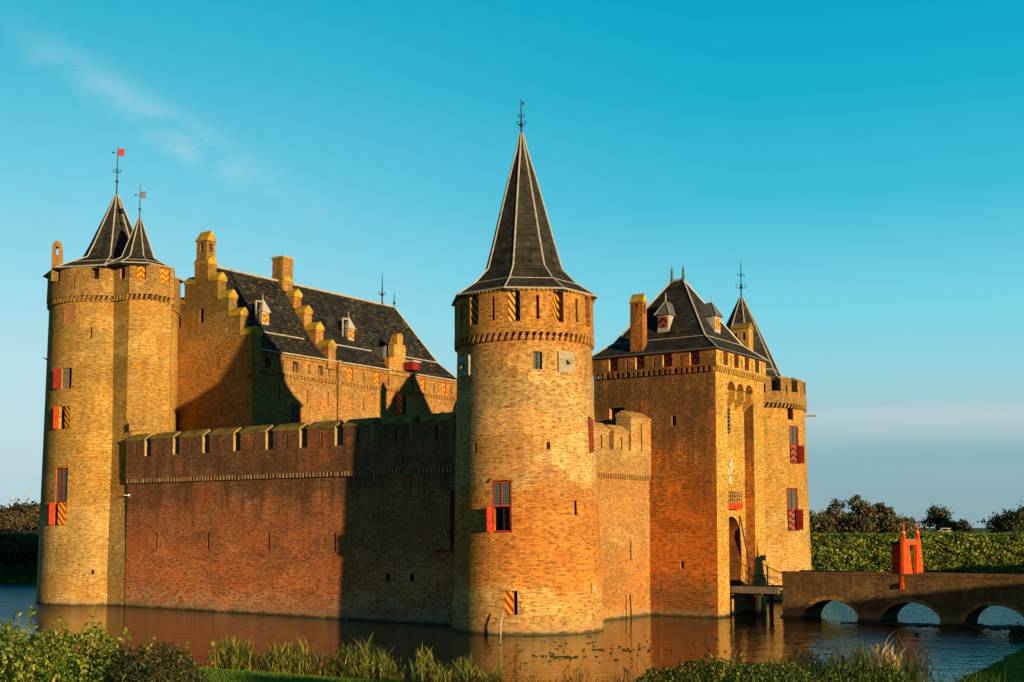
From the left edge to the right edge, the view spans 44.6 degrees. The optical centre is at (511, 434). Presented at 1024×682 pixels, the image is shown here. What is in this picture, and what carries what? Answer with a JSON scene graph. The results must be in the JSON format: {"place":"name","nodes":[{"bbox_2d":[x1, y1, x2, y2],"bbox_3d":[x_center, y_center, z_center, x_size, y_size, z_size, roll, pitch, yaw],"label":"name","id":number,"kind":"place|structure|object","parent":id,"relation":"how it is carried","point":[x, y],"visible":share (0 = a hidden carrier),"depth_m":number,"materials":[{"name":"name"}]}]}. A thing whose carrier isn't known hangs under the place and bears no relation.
{"place":"outdoors","nodes":[
{"label":"outdoors","id":0,"kind":"place"},
{"bbox_2d":[0,583,1023,681],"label":"water","id":1,"kind":"structure","parent":0,"point":[978,648],"depth_m":55.44,"materials":[{"name":"blue liquid"}]},
{"bbox_2d":[36,147,184,605],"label":"round tower","id":2,"kind":"structure","parent":1,"relation":"in","point":[113,299],"depth_m":80.25,"materials":[{"name":"brown brick"}]},
{"bbox_2d":[55,503,65,525],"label":"window frame","id":3,"kind":"structure","parent":2,"relation":"in","point":[56,524],"depth_m":80.22,"materials":[{"name":"red paint"}]},
{"bbox_2d":[56,468,67,502],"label":"window","id":4,"kind":"structure","parent":2,"relation":"in","point":[62,473],"depth_m":80.24,"materials":[{"name":"grey glass"}]},
{"bbox_2d":[205,633,406,680],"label":"reed bed","id":5,"kind":"object","parent":1,"relation":"in","point":[345,666],"visible":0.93,"depth_m":42.21,"materials":[{"name":"green plant"}]},
{"bbox_2d":[409,641,506,681],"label":"reed bed","id":6,"kind":"object","parent":1,"relation":"in","point":[444,674],"visible":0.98,"depth_m":40.51,"materials":[{"name":"green plant"}]},
{"bbox_2d":[451,102,603,634],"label":"round tower","id":7,"kind":"structure","parent":1,"relation":"in","point":[527,560],"depth_m":58.49,"materials":[{"name":"brick"}]},
{"bbox_2d":[492,481,511,506],"bbox_3d":[-0.463,2.771,57.968,0.984,1.172,0.095,-2,-5,20],"label":"window","id":8,"kind":"structure","parent":7,"relation":"in","point":[501,491],"depth_m":57.96,"materials":[{"name":"grey glass"}]},
{"bbox_2d":[492,507,511,531],"bbox_3d":[-0.450,3.940,57.876,0.984,1.187,0.105,-2,-5,20],"label":"window frame","id":9,"kind":"structure","parent":7,"relation":"in","point":[493,510],"depth_m":57.93,"materials":[{"name":"red paint"}]},
{"bbox_2d":[533,352,541,368],"bbox_3d":[1.177,-3.448,58.494,0.420,0.845,0.099,1,-4,-10],"label":"window","id":10,"kind":"structure","parent":7,"relation":"in","point":[537,358],"depth_m":58.49,"materials":[{"name":"glass"}]},
{"bbox_2d":[504,655,650,681],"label":"reed spikes","id":11,"kind":"object","parent":1,"relation":"in","point":[579,675],"visible":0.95,"depth_m":39.49,"materials":[{"name":"green plant"}]},
{"bbox_2d":[485,621,1023,663],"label":"lily pads","id":12,"kind":"object","parent":1,"relation":"on","point":[997,627],"visible":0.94,"depth_m":61.67,"materials":[{"name":"green plant"}]},
{"bbox_2d":[730,559,782,616],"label":"drawbridge","id":13,"kind":"object","parent":1,"relation":"in","point":[760,591],"visible":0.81,"depth_m":69.14,"materials":[{"name":"grey wood"}]},
{"bbox_2d":[723,635,1020,681],"bbox_3d":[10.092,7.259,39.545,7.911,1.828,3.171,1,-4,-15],"label":"reed bed","id":14,"kind":"object","parent":1,"relation":"in","point":[801,659],"visible":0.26,"depth_m":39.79,"materials":[{"name":"green plant"}]},
{"bbox_2d":[0,528,1023,681],"bbox_3d":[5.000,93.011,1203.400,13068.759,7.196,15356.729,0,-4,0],"label":"ground","id":15,"kind":"structure","parent":0,"point":[975,530],"depth_m":111.51,"materials":[{"name":"green plant"}]},
{"bbox_2d":[0,529,18,558],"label":"shore bush","id":16,"kind":"object","parent":15,"relation":"on","point":[2,535],"visible":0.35,"depth_m":114.33,"materials":[{"name":"green plant"}]},
{"bbox_2d":[0,524,38,560],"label":"shore bush","id":17,"kind":"object","parent":15,"relation":"on","point":[2,544],"visible":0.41,"depth_m":114.03,"materials":[{"name":"green plant"}]},
{"bbox_2d":[0,525,38,560],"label":"shore bush","id":18,"kind":"object","parent":15,"relation":"on","point":[8,557],"visible":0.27,"depth_m":114.32,"materials":[{"name":"green plant"}]},
{"bbox_2d":[0,529,38,559],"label":"shore bush","id":19,"kind":"object","parent":15,"relation":"on","point":[30,549],"visible":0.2,"depth_m":114.58,"materials":[{"name":"green plant"}]},
{"bbox_2d":[0,508,39,530],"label":"shore tree","id":20,"kind":"object","parent":15,"relation":"on","point":[17,520],"visible":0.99,"depth_m":229.29,"materials":[{"name":"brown plant"}]},
{"bbox_2d":[0,499,39,531],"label":"shore tree","id":21,"kind":"object","parent":15,"relation":"on","point":[26,508],"visible":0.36,"depth_m":234.47,"materials":[{"name":"brown plant"}]},
{"bbox_2d":[21,498,38,531],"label":"shore tree","id":22,"kind":"object","parent":15,"relation":"on","point":[33,529],"visible":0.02,"depth_m":238.89,"materials":[{"name":"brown plant"}]},
{"bbox_2d":[0,602,169,681],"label":"leafy bush","id":23,"kind":"object","parent":15,"relation":"on","point":[32,658],"visible":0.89,"depth_m":15.16,"materials":[{"name":"green plant"}]},
{"bbox_2d":[96,634,229,681],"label":"leafy bush","id":24,"kind":"object","parent":15,"relation":"on","point":[155,670],"visible":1,"depth_m":14.69,"materials":[{"name":"green plant"}]},
{"bbox_2d":[171,666,426,681],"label":"lawn grass","id":25,"kind":"structure","parent":15,"relation":"on","point":[240,674],"depth_m":38.54,"materials":[{"name":"green plant"}]},
{"bbox_2d":[631,645,773,681],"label":"tall grass","id":26,"kind":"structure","parent":15,"relation":"on","point":[682,667],"depth_m":24.96,"materials":[{"name":"green plant"}]},
{"bbox_2d":[618,653,838,681],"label":"hedge","id":27,"kind":"object","parent":15,"relation":"on","point":[740,675],"visible":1,"depth_m":24.16,"materials":[{"name":"green plant"}]},
{"bbox_2d":[809,510,828,517],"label":"autumn tree","id":28,"kind":"object","parent":15,"relation":"on","point":[824,512],"visible":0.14,"depth_m":138.43,"materials":[{"name":"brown plant"}]},
{"bbox_2d":[809,511,838,533],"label":"scrub bush","id":29,"kind":"object","parent":15,"relation":"on","point":[821,523],"visible":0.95,"depth_m":134.56,"materials":[{"name":"green plant"}]},
{"bbox_2d":[826,498,848,533],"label":"autumn tree","id":30,"kind":"object","parent":15,"relation":"on","point":[835,505],"visible":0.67,"depth_m":140.53,"materials":[{"name":"brown plant"}]},
{"bbox_2d":[830,511,855,517],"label":"autumn tree","id":31,"kind":"object","parent":15,"relation":"on","point":[847,514],"visible":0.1,"depth_m":143.94,"materials":[{"name":"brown plant"}]},
{"bbox_2d":[780,659,927,681],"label":"hedge","id":32,"kind":"object","parent":15,"relation":"on","point":[866,672],"visible":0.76,"depth_m":25.39,"materials":[{"name":"green plant"}]},
{"bbox_2d":[832,512,880,532],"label":"scrub bush","id":33,"kind":"object","parent":15,"relation":"on","point":[851,524],"visible":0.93,"depth_m":134.12,"materials":[{"name":"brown plant"}]},
{"bbox_2d":[846,494,876,519],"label":"autumn tree","id":34,"kind":"object","parent":15,"relation":"on","point":[862,509],"visible":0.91,"depth_m":139.11,"materials":[{"name":"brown plant"}]},
{"bbox_2d":[872,502,893,516],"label":"autumn tree","id":35,"kind":"object","parent":15,"relation":"on","point":[879,506],"visible":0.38,"depth_m":140.87,"materials":[{"name":"brown plant"}]},
{"bbox_2d":[858,637,911,677],"bbox_3d":[11.101,6.707,37.066,1.863,1.830,1.791,0,-4,0],"label":"dry reed tuft","id":36,"kind":"object","parent":15,"relation":"on","point":[878,654],"visible":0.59,"depth_m":37.14,"materials":[{"name":"beige plant"}]},
{"bbox_2d":[868,510,905,533],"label":"scrub bush","id":37,"kind":"object","parent":15,"relation":"on","point":[884,523],"visible":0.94,"depth_m":135.00,"materials":[{"name":"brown plant"}]},
{"bbox_2d":[882,506,895,516],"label":"autumn tree","id":38,"kind":"object","parent":15,"relation":"on","point":[887,511],"visible":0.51,"depth_m":140.40,"materials":[{"name":"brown plant"}]},
{"bbox_2d":[780,570,1023,624],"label":"arched bridge","id":39,"kind":"structure","parent":15,"relation":"on","point":[946,598],"depth_m":65.04,"materials":[{"name":"brick"}]},
{"bbox_2d":[890,523,922,588],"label":"bridge portal","id":40,"kind":"object","parent":39,"relation":"on","point":[901,558],"visible":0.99,"depth_m":65.34,"materials":[{"name":"orange paint"}]},
{"bbox_2d":[890,542,900,573],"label":"door","id":41,"kind":"structure","parent":40,"relation":"in","point":[895,546],"depth_m":65.28,"materials":[{"name":"red paint"}]},
{"bbox_2d":[892,515,929,533],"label":"scrub bush","id":42,"kind":"object","parent":15,"relation":"on","point":[910,525],"visible":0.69,"depth_m":134.61,"materials":[{"name":"green plant"}]},
{"bbox_2d":[810,533,1022,537],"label":"dike grass","id":43,"kind":"structure","parent":15,"relation":"on","point":[946,534],"depth_m":124.91,"materials":[{"name":"green plant"}]},
{"bbox_2d":[810,532,1023,573],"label":"dike plants","id":44,"kind":"object","parent":15,"relation":"on","point":[989,559],"visible":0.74,"depth_m":118.60,"materials":[{"name":"green plant"}]},
{"bbox_2d":[918,503,955,532],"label":"round tree","id":45,"kind":"object","parent":15,"relation":"on","point":[940,519],"visible":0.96,"depth_m":148.60,"materials":[{"name":"green plant"}]},
{"bbox_2d":[945,518,973,532],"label":"round tree","id":46,"kind":"object","parent":15,"relation":"on","point":[961,525],"visible":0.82,"depth_m":148.89,"materials":[{"name":"green plant"}]},
{"bbox_2d":[977,512,1017,527],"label":"autumn tree","id":47,"kind":"object","parent":15,"relation":"on","point":[990,521],"visible":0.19,"depth_m":140.12,"materials":[{"name":"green plant"}]},
{"bbox_2d":[979,510,1023,533],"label":"scrub bush","id":48,"kind":"object","parent":15,"relation":"on","point":[1012,524],"visible":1,"depth_m":135.51,"materials":[{"name":"green plant"}]},
{"bbox_2d":[995,501,1023,532],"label":"autumn tree","id":49,"kind":"object","parent":15,"relation":"on","point":[1015,512],"visible":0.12,"depth_m":141.08,"materials":[{"name":"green plant"}]},
{"bbox_2d":[1005,621,1023,640],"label":"shore bush","id":50,"kind":"object","parent":15,"relation":"on","point":[1017,631],"visible":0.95,"depth_m":54.55,"materials":[{"name":"green plant"}]},
{"bbox_2d":[0,0,1023,527],"label":"sky","id":51,"kind":"structure","parent":0,"point":[860,162],"materials":[{"name":"blue"}]},
{"bbox_2d":[945,647,1023,681],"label":"lawn grass","id":52,"kind":"structure","parent":0,"point":[1013,665],"depth_m":41.19,"materials":[{"name":"green plant"}]},
{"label":"courtyard","id":53,"kind":"structure","parent":0,"visible":0},
{"bbox_2d":[125,412,455,625],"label":"curtain wall","id":54,"kind":"structure","parent":53,"relation":"on","point":[351,519],"depth_m":69.40,"materials":[{"name":"brick"}]},
{"bbox_2d":[177,230,456,432],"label":"castle hall","id":55,"kind":"structure","parent":53,"relation":"on","point":[278,348],"depth_m":86.20,"materials":[{"name":"brick"}]},
{"bbox_2d":[290,405,298,422],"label":"window","id":56,"kind":"structure","parent":55,"relation":"in","point":[294,410],"depth_m":84.54,"materials":[{"name":"blue glass"}]},
{"bbox_2d":[595,410,651,620],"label":"curtain wall","id":57,"kind":"structure","parent":53,"relation":"on","point":[623,454],"depth_m":68.28,"materials":[{"name":"brick"}]},
{"bbox_2d":[592,265,769,617],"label":"gatehouse","id":58,"kind":"object","parent":53,"relation":"on","point":[680,364],"visible":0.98,"depth_m":70.61,"materials":[{"name":"brick"}]},
{"bbox_2d":[726,262,815,601],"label":"round tower","id":59,"kind":"structure","parent":53,"relation":"on","point":[787,529],"depth_m":84.50,"materials":[{"name":"brown brick"}]},
{"bbox_2d":[786,488,796,508],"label":"window","id":60,"kind":"structure","parent":59,"relation":"in","point":[791,492],"depth_m":84.54,"materials":[{"name":"grey glass"}]},
{"bbox_2d":[787,509,797,530],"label":"window frame","id":61,"kind":"structure","parent":59,"relation":"in","point":[796,529],"depth_m":84.64,"materials":[{"name":"red paint"}]},
{"bbox_2d":[789,425,797,445],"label":"window","id":62,"kind":"structure","parent":59,"relation":"in","point":[793,430],"depth_m":85.20,"materials":[{"name":"grey glass"}]},
{"bbox_2d":[790,446,797,463],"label":"window frame","id":63,"kind":"structure","parent":59,"relation":"in","point":[796,446],"depth_m":85.35,"materials":[{"name":"red paint"}]}
]}

